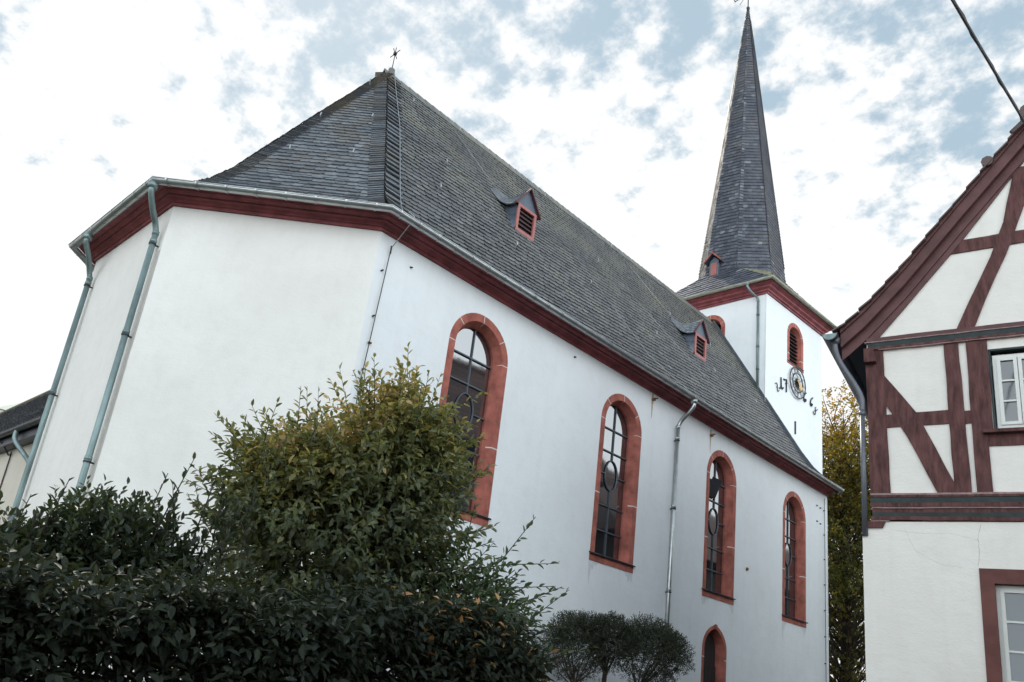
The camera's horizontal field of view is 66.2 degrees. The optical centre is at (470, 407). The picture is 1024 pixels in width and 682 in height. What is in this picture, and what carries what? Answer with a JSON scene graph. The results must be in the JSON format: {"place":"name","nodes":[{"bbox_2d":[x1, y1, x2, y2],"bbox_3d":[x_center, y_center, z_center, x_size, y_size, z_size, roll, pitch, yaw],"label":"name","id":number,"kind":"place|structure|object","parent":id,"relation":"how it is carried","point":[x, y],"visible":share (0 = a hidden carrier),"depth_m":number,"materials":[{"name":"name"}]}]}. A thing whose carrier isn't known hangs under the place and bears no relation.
{"place":"outdoors","nodes":[
{"label":"outdoors","id":0,"kind":"place"},
{"bbox_2d":[0,402,21,411],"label":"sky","id":1,"kind":"structure","parent":0,"point":[4,408],"depth_m":46.62,"materials":[{"name":"white"}]},
{"bbox_2d":[5,47,843,681],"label":"church","id":2,"kind":"structure","parent":0,"point":[641,449],"depth_m":15.44,"materials":[{"name":"white paint"}]},
{"bbox_2d":[438,313,507,526],"bbox_3d":[-0.085,0.109,14.393,0.355,3.900,1.640,-11,-26,44],"label":"arched window","id":3,"kind":"structure","parent":2,"relation":"in","point":[476,362],"depth_m":14.66,"materials":[{"name":"red stone"}]},
{"bbox_2d":[589,394,641,572],"bbox_3d":[3.162,1.573,17.382,0.355,3.900,1.640,-11,-26,44],"label":"arched window","id":4,"kind":"structure","parent":2,"relation":"in","point":[618,463],"depth_m":17.48,"materials":[{"name":"red stone"}]},
{"bbox_2d":[702,450,735,604],"bbox_3d":[6.361,3.016,20.325,0.355,3.900,1.640,-11,-26,44],"label":"arched window","id":5,"kind":"structure","parent":2,"relation":"in","point":[720,507],"depth_m":20.43,"materials":[{"name":"red stone"}]},
{"bbox_2d":[782,491,807,627],"bbox_3d":[9.440,4.405,23.160,0.355,3.900,1.640,-11,-26,44],"label":"arched window","id":6,"kind":"structure","parent":2,"relation":"in","point":[794,520],"depth_m":23.32,"materials":[{"name":"red stone"}]},
{"bbox_2d":[0,0,1023,681],"label":"sky","id":7,"kind":"structure","parent":0,"point":[879,115],"materials":[{"name":"white"}]},
{"bbox_2d":[821,105,1023,681],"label":"half timbered house","id":8,"kind":"structure","parent":0,"point":[925,344],"depth_m":11.68,"materials":[{"name":"painted wood"},{"name":"plaster"},{"name":"slate"}]},
{"bbox_2d":[951,0,1023,122],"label":"overhead cable","id":9,"kind":"object","parent":8,"relation":"attached to","point":[973,35],"visible":1,"depth_m":8.46,"materials":[{"name":"black rubber"}]},
{"bbox_2d":[992,353,1023,427],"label":"window","id":10,"kind":"structure","parent":8,"relation":"in","point":[1009,411],"depth_m":11.46,"materials":[{"name":"white paint"}]},
{"bbox_2d":[995,585,1023,681],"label":"window","id":11,"kind":"structure","parent":8,"relation":"in","point":[1010,599],"depth_m":10.53,"materials":[{"name":"white paint"}]},
{"label":"ground","id":12,"kind":"structure","parent":0,"visible":0},
{"bbox_2d":[0,390,49,524],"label":"annex building","id":13,"kind":"structure","parent":12,"relation":"on","point":[19,424],"depth_m":20.54,"materials":[{"name":"beige paint"}]},
{"bbox_2d":[676,0,836,473],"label":"bell tower","id":14,"kind":"structure","parent":12,"relation":"on","point":[759,311],"depth_m":31.40,"materials":[{"name":"white paint"}]},
{"bbox_2d":[708,315,724,335],"bbox_3d":[9.430,-2.719,30.724,1.300,1.860,0.340,-11,-26,44],"label":"arched window","id":15,"kind":"structure","parent":14,"relation":"in","point":[720,322],"depth_m":30.62,"materials":[{"name":"red stone"}]},
{"bbox_2d":[787,323,803,373],"bbox_3d":[12.482,-2.376,30.458,1.300,1.860,0.340,23,-23,-37],"label":"arched window","id":16,"kind":"structure","parent":14,"relation":"in","point":[794,336],"depth_m":30.60,"materials":[{"name":"red stone"}]},
{"bbox_2d":[822,379,870,681],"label":"autumn tree","id":17,"kind":"object","parent":12,"relation":"on","point":[845,569],"visible":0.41,"depth_m":35.53,"materials":[{"name":"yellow plant"}]},
{"label":"lane","id":18,"kind":"structure","parent":0,"visible":0},
{"bbox_2d":[0,452,259,678],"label":"upright shrub","id":19,"kind":"object","parent":18,"relation":"on","point":[133,526],"visible":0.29,"depth_m":4.99,"materials":[{"name":"green plant"}]},
{"bbox_2d":[0,517,559,681],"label":"hedge","id":20,"kind":"object","parent":18,"relation":"on","point":[78,629],"visible":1,"depth_m":4.05,"materials":[{"name":"green plant"}]},
{"bbox_2d":[184,341,498,677],"bbox_3d":[-1.356,1.464,6.796,2.668,4.396,2.762,-11,-26,44],"label":"tall shrub","id":21,"kind":"object","parent":18,"relation":"on","point":[359,492],"visible":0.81,"depth_m":6.63,"materials":[{"name":"green plant"}]},
{"bbox_2d":[379,504,598,676],"bbox_3d":[0.004,1.894,6.841,1.838,2.088,1.610,-2,-21,29],"label":"arching shrub","id":22,"kind":"object","parent":18,"relation":"on","point":[499,588],"visible":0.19,"depth_m":6.78,"materials":[{"name":"green plant"}]},
{"bbox_2d":[540,610,615,681],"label":"pruned tree","id":23,"kind":"object","parent":18,"relation":"on","point":[576,623],"visible":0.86,"depth_m":13.97,"materials":[{"name":"green plant"}]},
{"bbox_2d":[576,611,638,681],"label":"pruned tree","id":24,"kind":"object","parent":18,"relation":"on","point":[615,624],"visible":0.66,"depth_m":13.98,"materials":[{"name":"green plant"}]},
{"bbox_2d":[607,611,695,681],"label":"pruned tree","id":25,"kind":"object","parent":18,"relation":"on","point":[666,640],"visible":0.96,"depth_m":13.80,"materials":[{"name":"green plant"}]}
]}

